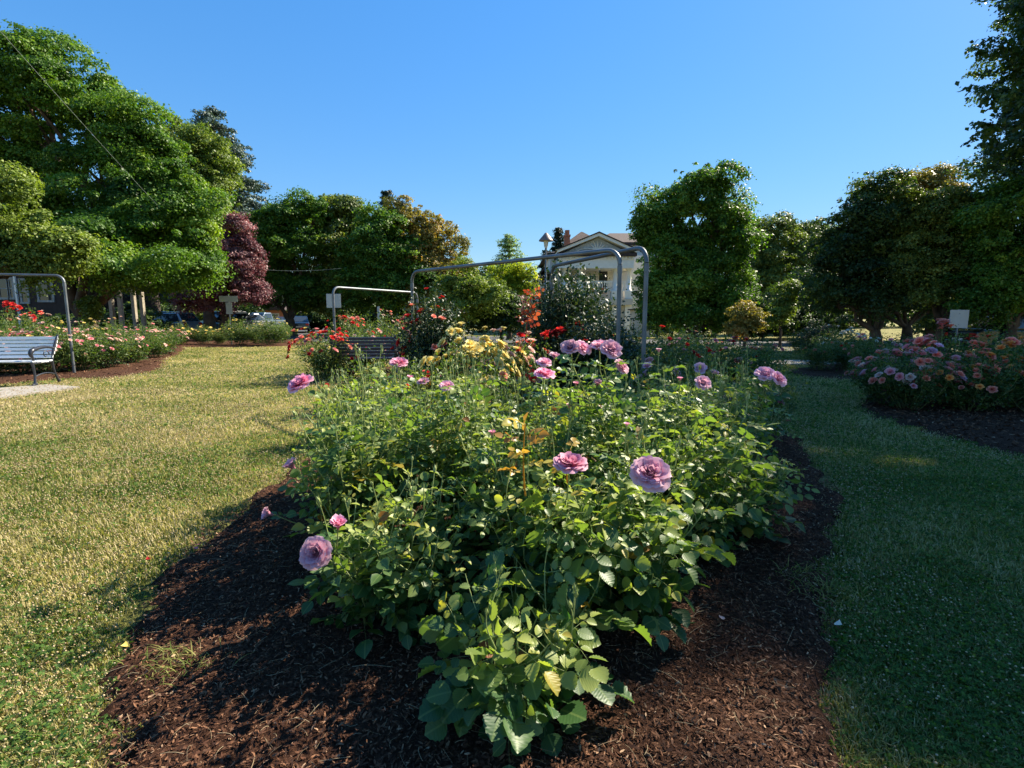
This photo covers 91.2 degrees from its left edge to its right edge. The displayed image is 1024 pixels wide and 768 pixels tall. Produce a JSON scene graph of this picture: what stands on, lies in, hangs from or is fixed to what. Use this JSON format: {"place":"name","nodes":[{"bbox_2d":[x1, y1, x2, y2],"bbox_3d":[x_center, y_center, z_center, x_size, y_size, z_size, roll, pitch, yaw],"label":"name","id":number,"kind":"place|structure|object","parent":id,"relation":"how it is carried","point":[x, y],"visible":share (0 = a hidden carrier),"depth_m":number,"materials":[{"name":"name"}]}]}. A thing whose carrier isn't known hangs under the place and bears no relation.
{"place":"outdoors","nodes":[
{"label":"outdoors","id":0,"kind":"place"},
{"bbox_2d":[96,434,856,767],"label":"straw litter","id":1,"kind":"object","parent":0,"point":[438,674],"visible":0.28,"depth_m":1.81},
{"bbox_2d":[0,0,1019,297],"label":"sky","id":2,"kind":"structure","parent":0,"point":[526,120],"materials":[{"name":"blue"}]},
{"bbox_2d":[0,319,1023,767],"bbox_3d":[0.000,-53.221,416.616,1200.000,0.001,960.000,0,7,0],"label":"lawn","id":3,"kind":"structure","parent":0,"point":[134,617],"depth_m":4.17,"materials":[{"name":"green plant"}]},
{"bbox_2d":[0,335,60,385],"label":"park bench","id":4,"kind":"object","parent":3,"relation":"on","point":[43,349],"visible":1,"depth_m":10.07,"materials":[{"name":"metal"}]},
{"bbox_2d":[0,384,77,398],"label":"concrete pad","id":5,"kind":"object","parent":3,"relation":"on","point":[30,391],"visible":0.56,"depth_m":9.10,"materials":[{"name":"beige concrete"}]},
{"bbox_2d":[0,345,183,384],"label":"mulch bed","id":6,"kind":"object","parent":3,"relation":"on","point":[105,374],"visible":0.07,"depth_m":12.04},
{"bbox_2d":[0,273,75,372],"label":"pipe frame","id":7,"kind":"object","parent":6,"relation":"on","point":[66,309],"visible":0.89,"depth_m":11.63,"materials":[{"name":"grey metal"}]},
{"bbox_2d":[1,319,86,372],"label":"rose bush","id":8,"kind":"object","parent":6,"relation":"on","point":[39,334],"visible":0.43,"depth_m":11.77,"materials":[{"name":"green plant"}]},
{"bbox_2d":[0,160,113,301],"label":"young maple tree","id":9,"kind":"object","parent":6,"relation":"on","point":[32,242],"visible":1,"depth_m":16.14,"materials":[{"name":"green plant"}]},
{"bbox_2d":[44,326,126,370],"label":"rose bush","id":10,"kind":"object","parent":6,"relation":"on","point":[90,355],"visible":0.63,"depth_m":12.36,"materials":[{"name":"green plant"}]},
{"bbox_2d":[72,295,105,331],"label":"ivy shrub","id":11,"kind":"object","parent":6,"relation":"on","point":[90,306],"visible":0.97,"depth_m":22.08,"materials":[{"name":"green plant"}]},
{"bbox_2d":[67,321,148,367],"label":"rose bush","id":12,"kind":"object","parent":6,"relation":"on","point":[119,353],"visible":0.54,"depth_m":13.16,"materials":[{"name":"green plant"}]},
{"bbox_2d":[0,19,242,334],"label":"maple tree","id":13,"kind":"object","parent":6,"relation":"on","point":[130,219],"visible":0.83,"depth_m":21.72,"materials":[{"name":"green plant"}]},
{"bbox_2d":[108,282,150,334],"bbox_3d":[-21.122,-3.964,27.518,1.948,3.356,2.400,0,7,0],"label":"pergola","id":14,"kind":"object","parent":6,"relation":"on","point":[133,307],"visible":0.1,"depth_m":28.10,"materials":[{"name":"white wood"}]},
{"bbox_2d":[102,325,167,362],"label":"rose bush","id":15,"kind":"object","parent":6,"relation":"on","point":[141,350],"visible":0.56,"depth_m":14.54,"materials":[{"name":"green plant"}]},
{"bbox_2d":[125,320,186,357],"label":"rose bush","id":16,"kind":"object","parent":6,"relation":"on","point":[156,350],"visible":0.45,"depth_m":16.39,"materials":[{"name":"green plant"}]},
{"bbox_2d":[115,105,306,334],"bbox_3d":[-22.953,-12.202,38.191,12.400,17.080,13.643,6,9,37],"label":"cedar tree","id":17,"kind":"object","parent":3,"relation":"on","point":[212,115],"visible":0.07,"depth_m":37.72,"materials":[{"name":"green plant"}]},
{"bbox_2d":[175,339,316,346],"bbox_3d":[-15.537,-2.239,27.064,10.992,0.073,8.197,0,7,0],"label":"mulch bed","id":18,"kind":"object","parent":3,"relation":"on","point":[190,343],"visible":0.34,"depth_m":24.67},
{"bbox_2d":[169,211,275,338],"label":"plum tree","id":19,"kind":"object","parent":18,"relation":"on","point":[243,261],"visible":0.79,"depth_m":29.02,"materials":[{"name":"purple plant"}]},
{"bbox_2d":[217,315,255,344],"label":"rose bush","id":20,"kind":"object","parent":18,"relation":"on","point":[242,334],"visible":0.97,"depth_m":24.12,"materials":[{"name":"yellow plant"}]},
{"bbox_2d":[246,314,291,344],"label":"rose bush","id":21,"kind":"object","parent":18,"relation":"on","point":[276,332],"visible":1,"depth_m":24.04,"materials":[{"name":"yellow plant"}]},
{"bbox_2d":[285,327,358,379],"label":"rose bush","id":22,"kind":"object","parent":3,"relation":"on","point":[319,358],"visible":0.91,"depth_m":10.40,"materials":[{"name":"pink plant"}]},
{"bbox_2d":[379,194,479,323],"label":"horse chestnut tree","id":23,"kind":"object","parent":3,"relation":"on","point":[435,230],"visible":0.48,"depth_m":36.00,"materials":[{"name":"green plant"}]},
{"bbox_2d":[418,255,513,344],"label":"bush","id":24,"kind":"object","parent":3,"relation":"on","point":[472,296],"visible":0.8,"depth_m":24.17,"materials":[{"name":"green plant"}]},
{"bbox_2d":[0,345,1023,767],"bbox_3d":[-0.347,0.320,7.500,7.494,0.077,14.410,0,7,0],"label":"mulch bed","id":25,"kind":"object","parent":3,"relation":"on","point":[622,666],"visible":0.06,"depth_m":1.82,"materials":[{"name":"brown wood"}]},
{"bbox_2d":[98,639,252,693],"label":"weed clump","id":26,"kind":"object","parent":25,"relation":"on","point":[170,660],"visible":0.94,"depth_m":1.84,"materials":[{"name":"green plant"}]},
{"bbox_2d":[309,306,380,371],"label":"rose bush","id":27,"kind":"object","parent":25,"relation":"on","point":[344,327],"visible":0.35,"depth_m":11.81,"materials":[{"name":"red plant"}]},
{"bbox_2d":[287,354,417,484],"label":"rose bush","id":28,"kind":"object","parent":25,"relation":"on","point":[298,382],"visible":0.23,"depth_m":3.45,"materials":[{"name":"green plant"}]},
{"bbox_2d":[286,402,419,562],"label":"rose bush","id":29,"kind":"object","parent":25,"relation":"on","point":[331,492],"visible":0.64,"depth_m":2.46,"materials":[{"name":"green plant"}]},
{"bbox_2d":[261,344,447,540],"bbox_3d":[-0.843,0.361,2.787,0.888,1.169,1.024,7,10,44],"label":"rose bush","id":30,"kind":"object","parent":25,"relation":"on","point":[361,435],"visible":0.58,"depth_m":2.72,"materials":[{"name":"green plant"}]},
{"bbox_2d":[307,362,412,503],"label":"rose bush","id":31,"kind":"object","parent":25,"relation":"on","point":[369,412],"visible":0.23,"depth_m":3.12,"materials":[{"name":"green plant"}]},
{"bbox_2d":[329,335,399,379],"bbox_3d":[-3.158,-0.585,10.873,1.400,0.967,0.810,-1,8,-8],"label":"park bench","id":32,"kind":"object","parent":25,"relation":"on","point":[363,345],"visible":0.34,"depth_m":10.57,"materials":[{"name":"paint"}]},
{"bbox_2d":[288,481,441,658],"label":"rose bush","id":33,"kind":"object","parent":25,"relation":"on","point":[312,583],"visible":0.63,"depth_m":2.00,"materials":[{"name":"green plant"}]},
{"bbox_2d":[320,345,414,423],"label":"rose bush","id":34,"kind":"object","parent":25,"relation":"on","point":[368,378],"visible":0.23,"depth_m":5.32,"materials":[{"name":"green plant"}]},
{"bbox_2d":[299,456,493,649],"bbox_3d":[-0.428,0.704,2.121,0.711,0.730,0.742,0,7,0],"label":"rose bush","id":35,"kind":"object","parent":25,"relation":"on","point":[315,557],"visible":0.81,"depth_m":2.00,"materials":[{"name":"green plant"}]},
{"bbox_2d":[370,346,494,480],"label":"rose bush","id":36,"kind":"object","parent":25,"relation":"on","point":[402,361],"visible":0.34,"depth_m":3.76,"materials":[{"name":"green plant"}]},
{"bbox_2d":[390,278,478,390],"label":"rose bush","id":37,"kind":"object","parent":25,"relation":"on","point":[434,330],"visible":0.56,"depth_m":7.47,"materials":[{"name":"green plant"}]},
{"bbox_2d":[378,347,532,554],"bbox_3d":[-0.310,0.364,2.868,0.870,1.139,0.966,0,7,0],"label":"rose bush","id":38,"kind":"object","parent":25,"relation":"on","point":[456,464],"visible":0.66,"depth_m":2.76,"materials":[{"name":"green plant"}]},
{"bbox_2d":[412,321,520,431],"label":"rose bush","id":39,"kind":"object","parent":25,"relation":"on","point":[471,347],"visible":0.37,"depth_m":5.23,"materials":[{"name":"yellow plant"}]},
{"bbox_2d":[454,326,535,408],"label":"rose bush","id":40,"kind":"object","parent":25,"relation":"on","point":[515,346],"visible":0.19,"depth_m":5.80,"materials":[{"name":"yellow plant"}]},
{"bbox_2d":[454,360,540,447],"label":"rose bush","id":41,"kind":"object","parent":25,"relation":"on","point":[503,375],"visible":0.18,"depth_m":4.61,"materials":[{"name":"green plant"}]},
{"bbox_2d":[410,248,622,393],"bbox_3d":[-0.215,-0.569,6.683,3.806,2.094,0.053,7,10,43],"label":"pipe frame","id":42,"kind":"object","parent":25,"relation":"on","point":[615,253],"visible":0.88,"depth_m":5.75,"materials":[{"name":"grey metal"}]},
{"bbox_2d":[492,286,560,420],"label":"rose bush","id":43,"kind":"object","parent":25,"relation":"on","point":[529,339],"visible":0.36,"depth_m":5.90,"materials":[{"name":"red plant"}]},
{"bbox_2d":[446,378,612,570],"bbox_3d":[0.060,0.490,2.297,0.777,1.038,1.061,2,8,16],"label":"rose bush","id":44,"kind":"object","parent":25,"relation":"on","point":[570,463],"visible":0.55,"depth_m":2.27,"materials":[{"name":"green plant"}]},
{"bbox_2d":[480,348,581,467],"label":"rose bush","id":45,"kind":"object","parent":25,"relation":"on","point":[521,405],"visible":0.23,"depth_m":3.92,"materials":[{"name":"green plant"}]},
{"bbox_2d":[417,536,651,767],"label":"rose bush","id":46,"kind":"object","parent":25,"relation":"on","point":[510,684],"visible":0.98,"depth_m":1.52,"materials":[{"name":"green plant"}]},
{"bbox_2d":[462,424,650,640],"bbox_3d":[0.159,0.604,2.069,0.742,0.878,0.915,0,7,0],"label":"rose bush","id":47,"kind":"object","parent":25,"relation":"on","point":[527,549],"visible":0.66,"depth_m":1.93,"materials":[{"name":"green plant"}]},
{"bbox_2d":[501,250,615,406],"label":"rose bush","id":48,"kind":"object","parent":25,"relation":"on","point":[556,317],"visible":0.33,"depth_m":6.89,"materials":[{"name":"green plant"}]},
{"bbox_2d":[508,352,635,488],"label":"rose bush","id":49,"kind":"object","parent":25,"relation":"on","point":[559,409],"visible":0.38,"depth_m":2.85,"materials":[{"name":"green plant"}]},
{"bbox_2d":[548,246,648,402],"bbox_3d":[0.958,-0.501,6.162,0.054,2.094,2.167,-3,8,-22],"label":"pipe frame","id":50,"kind":"object","parent":25,"relation":"on","point":[642,250],"visible":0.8,"depth_m":5.18,"materials":[{"name":"grey metal"}]},
{"bbox_2d":[540,295,667,405],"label":"rose bush","id":51,"kind":"object","parent":25,"relation":"on","point":[624,343],"visible":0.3,"depth_m":6.20,"materials":[{"name":"green plant"}]},
{"bbox_2d":[573,359,673,440],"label":"rose bush","id":52,"kind":"object","parent":25,"relation":"on","point":[619,392],"visible":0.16,"depth_m":4.02,"materials":[{"name":"green plant"}]},
{"bbox_2d":[539,390,712,573],"bbox_3d":[0.482,0.517,2.410,0.841,0.956,1.259,4,9,30],"label":"rose bush","id":53,"kind":"object","parent":25,"relation":"on","point":[649,472],"visible":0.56,"depth_m":2.37,"materials":[{"name":"green plant"}]},
{"bbox_2d":[522,430,741,651],"bbox_3d":[0.441,0.618,2.097,0.944,0.886,0.821,-6,9,-37],"label":"rose bush","id":54,"kind":"object","parent":25,"relation":"on","point":[652,592],"visible":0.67,"depth_m":1.95,"materials":[{"name":"green plant"}]},
{"bbox_2d":[551,339,719,503],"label":"rose bush","id":55,"kind":"object","parent":25,"relation":"on","point":[610,348],"visible":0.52,"depth_m":2.62,"materials":[{"name":"green plant"}]},
{"bbox_2d":[622,354,711,431],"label":"rose bush","id":56,"kind":"object","parent":25,"relation":"on","point":[648,360],"visible":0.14,"depth_m":4.67,"materials":[{"name":"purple plant"}]},
{"bbox_2d":[640,322,702,378],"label":"rose bush","id":57,"kind":"object","parent":25,"relation":"on","point":[669,345],"visible":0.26,"depth_m":9.06,"materials":[{"name":"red plant"}]},
{"bbox_2d":[628,333,715,398],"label":"rose bush","id":58,"kind":"object","parent":25,"relation":"on","point":[670,357],"visible":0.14,"depth_m":5.86,"materials":[{"name":"green plant"}]},
{"bbox_2d":[641,339,754,427],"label":"rose bush","id":59,"kind":"object","parent":25,"relation":"on","point":[704,367],"visible":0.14,"depth_m":4.91,"materials":[{"name":"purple plant"}]},
{"bbox_2d":[639,348,771,489],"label":"rose bush","id":60,"kind":"object","parent":25,"relation":"on","point":[703,382],"visible":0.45,"depth_m":3.27,"materials":[{"name":"green plant"}]},
{"bbox_2d":[631,388,796,569],"bbox_3d":[1.033,0.479,2.738,0.874,0.955,0.911,0,7,0],"label":"rose bush","id":61,"kind":"object","parent":25,"relation":"on","point":[704,526],"visible":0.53,"depth_m":2.57,"materials":[{"name":"green plant"}]},
{"bbox_2d":[698,336,785,388],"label":"rose bush","id":62,"kind":"object","parent":25,"relation":"on","point":[734,360],"visible":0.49,"depth_m":8.50,"materials":[{"name":"green plant"}]},
{"bbox_2d":[697,346,802,478],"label":"rose bush","id":63,"kind":"object","parent":25,"relation":"on","point":[764,374],"visible":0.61,"depth_m":3.80,"materials":[{"name":"green plant"}]},
{"bbox_2d":[701,434,819,549],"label":"rose bush","id":64,"kind":"object","parent":25,"relation":"on","point":[750,529],"visible":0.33,"depth_m":2.80,"materials":[{"name":"green plant"}]},
{"bbox_2d":[711,355,811,441],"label":"rose bush","id":65,"kind":"object","parent":25,"relation":"on","point":[778,404],"visible":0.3,"depth_m":5.10,"materials":[{"name":"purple plant"}]},
{"bbox_2d":[775,568,898,609],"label":"weed clump","id":66,"kind":"object","parent":25,"relation":"on","point":[835,587],"visible":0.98,"depth_m":2.35,"materials":[{"name":"green plant"}]},
{"bbox_2d":[530,230,654,331],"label":"white house","id":67,"kind":"structure","parent":3,"relation":"on","point":[583,241],"depth_m":44.55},
{"bbox_2d":[727,209,814,334],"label":"tree","id":68,"kind":"object","parent":3,"relation":"on","point":[767,266],"visible":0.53,"depth_m":39.77,"materials":[{"name":"green plant"}]},
{"bbox_2d":[714,292,828,339],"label":"shrub","id":69,"kind":"object","parent":3,"relation":"on","point":[803,322],"visible":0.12,"depth_m":30.02,"materials":[{"name":"green plant"}]},
{"bbox_2d":[788,363,912,379],"bbox_3d":[10.188,-0.422,13.177,7.102,0.074,5.181,0,7,0],"label":"mulch bed","id":70,"kind":"object","parent":3,"relation":"on","point":[817,373],"visible":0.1,"depth_m":11.92,"materials":[{"name":"brown soil"}]},
{"bbox_2d":[792,335,835,370],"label":"rose bush","id":71,"kind":"object","parent":70,"relation":"on","point":[821,356],"visible":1,"depth_m":12.37,"materials":[{"name":"green plant"}]},
{"bbox_2d":[815,334,877,369],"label":"rose bush","id":72,"kind":"object","parent":70,"relation":"on","point":[841,358],"visible":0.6,"depth_m":12.53,"materials":[{"name":"green plant"}]},
{"bbox_2d":[843,333,895,369],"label":"rose bush","id":73,"kind":"object","parent":70,"relation":"on","point":[858,351],"visible":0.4,"depth_m":11.27,"materials":[{"name":"green plant"}]},
{"bbox_2d":[893,161,972,337],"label":"brown tipped tree","id":74,"kind":"object","parent":3,"relation":"on","point":[934,177],"visible":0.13,"depth_m":31.10,"materials":[{"name":"green plant"}]},
{"bbox_2d":[857,390,1023,458],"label":"mulch bed","id":75,"kind":"object","parent":3,"relation":"on","point":[1001,442],"visible":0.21,"depth_m":6.17,"materials":[{"name":"brown soil"}]},
{"bbox_2d":[836,343,936,403],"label":"rose bush","id":76,"kind":"object","parent":75,"relation":"on","point":[852,373],"visible":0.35,"depth_m":7.55,"materials":[{"name":"green plant"}]},
{"bbox_2d":[855,343,974,412],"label":"rose bush","id":77,"kind":"object","parent":75,"relation":"on","point":[913,388],"visible":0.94,"depth_m":6.91,"materials":[{"name":"green plant"}]},
{"bbox_2d":[897,318,1001,403],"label":"rose bush","id":78,"kind":"object","parent":75,"relation":"on","point":[923,341],"visible":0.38,"depth_m":7.44,"materials":[{"name":"green plant"}]},
{"bbox_2d":[916,345,1023,412],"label":"rose bush","id":79,"kind":"object","parent":75,"relation":"on","point":[963,390],"visible":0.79,"depth_m":6.79,"materials":[{"name":"green plant"}]},
{"bbox_2d":[946,337,1023,406],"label":"rose bush","id":80,"kind":"object","parent":75,"relation":"on","point":[1010,342],"visible":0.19,"depth_m":7.16,"materials":[{"name":"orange plant"}]},
{"bbox_2d":[984,346,1023,412],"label":"rose bush","id":81,"kind":"object","parent":75,"relation":"on","point":[1021,396],"visible":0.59,"depth_m":6.93,"materials":[{"name":"green plant"}]},
{"bbox_2d":[941,163,1023,350],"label":"park tree","id":82,"kind":"object","parent":3,"relation":"on","point":[998,275],"visible":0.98,"depth_m":17.22,"materials":[{"name":"green plant"}]},
{"bbox_2d":[955,0,1023,176],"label":"plane tree","id":83,"kind":"object","parent":3,"relation":"on","point":[1000,96],"visible":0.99,"depth_m":16.48,"materials":[{"name":"green plant"}]},
{"bbox_2d":[188,327,973,352],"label":"road","id":84,"kind":"structure","parent":0,"point":[303,332],"depth_m":29.95,"materials":[{"name":"grey asphalt"}]},
{"bbox_2d":[0,272,160,329],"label":"shingle house","id":85,"kind":"structure","parent":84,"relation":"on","point":[52,304],"depth_m":32.57,"materials":[{"name":"grey wood"}]},
{"bbox_2d":[94,299,173,333],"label":"shrub","id":86,"kind":"object","parent":84,"relation":"on","point":[152,313],"visible":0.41,"depth_m":30.52,"materials":[{"name":"green plant"}]},
{"bbox_2d":[153,112,246,338],"bbox_3d":[-20.029,-9.762,31.740,6.227,13.920,5.655,-4,9,-29],"label":"lime tree","id":87,"kind":"object","parent":84,"relation":"on","point":[209,153],"visible":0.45,"depth_m":30.96,"materials":[{"name":"green plant"}]},
{"bbox_2d":[236,185,339,335],"bbox_3d":[-16.469,-8.835,36.867,7.988,10.753,5.925,0,7,0],"label":"street tree","id":88,"kind":"object","parent":84,"relation":"on","point":[293,285],"visible":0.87,"depth_m":36.06,"materials":[{"name":"green plant"}]},
{"bbox_2d":[297,193,397,333],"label":"street tree","id":89,"kind":"object","parent":84,"relation":"on","point":[343,206],"visible":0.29,"depth_m":37.36,"materials":[{"name":"green plant"}]},
{"bbox_2d":[322,200,442,330],"bbox_3d":[-9.233,-8.171,36.304,9.539,9.602,6.526,0,7,0],"label":"street tree","id":90,"kind":"object","parent":84,"relation":"on","point":[375,255],"visible":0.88,"depth_m":34.90,"materials":[{"name":"green plant"}]},
{"bbox_2d":[446,290,538,339],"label":"clipped hedge","id":91,"kind":"object","parent":84,"relation":"on","point":[506,312],"visible":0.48,"depth_m":26.22,"materials":[{"name":"green plant"}]},
{"bbox_2d":[485,234,534,285],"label":"feathery conifer","id":92,"kind":"object","parent":84,"relation":"on","point":[508,244],"visible":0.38,"depth_m":33.88,"materials":[{"name":"green plant"}]},
{"bbox_2d":[480,259,541,339],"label":"golden tree","id":93,"kind":"object","parent":84,"relation":"on","point":[514,275],"visible":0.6,"depth_m":30.08,"materials":[{"name":"green plant"}]},
{"bbox_2d":[625,159,773,343],"bbox_3d":[9.303,-6.541,25.225,7.260,9.225,5.145,0,7,0],"label":"maple tree","id":94,"kind":"object","parent":84,"relation":"on","point":[683,291],"visible":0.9,"depth_m":24.47,"materials":[{"name":"green plant"}]},
{"bbox_2d":[722,299,772,349],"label":"shrub","id":95,"kind":"object","parent":84,"relation":"on","point":[745,320],"visible":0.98,"depth_m":20.69,"materials":[{"name":"green plant"}]},
{"bbox_2d":[760,278,804,346],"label":"tree","id":96,"kind":"object","parent":84,"relation":"on","point":[781,310],"visible":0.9,"depth_m":22.54,"materials":[{"name":"green plant"}]},
{"bbox_2d":[777,302,858,337],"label":"shrub","id":97,"kind":"object","parent":84,"relation":"on","point":[846,321],"visible":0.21,"depth_m":31.77,"materials":[{"name":"green plant"}]},
{"bbox_2d":[759,262,958,342],"bbox_3d":[20.863,-5.196,26.655,14.305,6.211,6.250,0,7,0],"label":"park tree","id":98,"kind":"object","parent":84,"relation":"on","point":[905,324],"visible":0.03,"depth_m":26.69,"materials":[{"name":"green plant"}]},
{"bbox_2d":[794,164,929,347],"bbox_3d":[14.553,-4.987,20.570,5.765,7.388,3.810,0,7,0],"label":"park tree","id":99,"kind":"object","parent":84,"relation":"on","point":[842,249],"visible":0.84,"depth_m":19.79,"materials":[{"name":"green plant"}]},
{"bbox_2d":[866,171,1003,351],"bbox_3d":[16.786,-4.641,19.619,5.880,6.926,3.814,0,7,0],"label":"park tree","id":100,"kind":"object","parent":84,"relation":"on","point":[939,254],"visible":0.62,"depth_m":18.91,"materials":[{"name":"green plant"}]},
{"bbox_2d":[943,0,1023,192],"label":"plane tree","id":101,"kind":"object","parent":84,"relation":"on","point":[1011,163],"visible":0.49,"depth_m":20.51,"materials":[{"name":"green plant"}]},
{"bbox_2d":[943,315,1023,351],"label":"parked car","id":102,"kind":"object","parent":84,"relation":"on","point":[970,330],"visible":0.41,"depth_m":18.39,"materials":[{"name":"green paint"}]},
{"bbox_2d":[774,360,838,364],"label":"pavement","id":103,"kind":"structure","parent":0,"point":[804,361],"depth_m":14.75,"materials":[{"name":"concrete"}]},
{"bbox_2d":[804,324,880,359],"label":"rose bush","id":104,"kind":"object","parent":103,"relation":"on","point":[844,333],"visible":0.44,"depth_m":15.02,"materials":[{"name":"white plant"}]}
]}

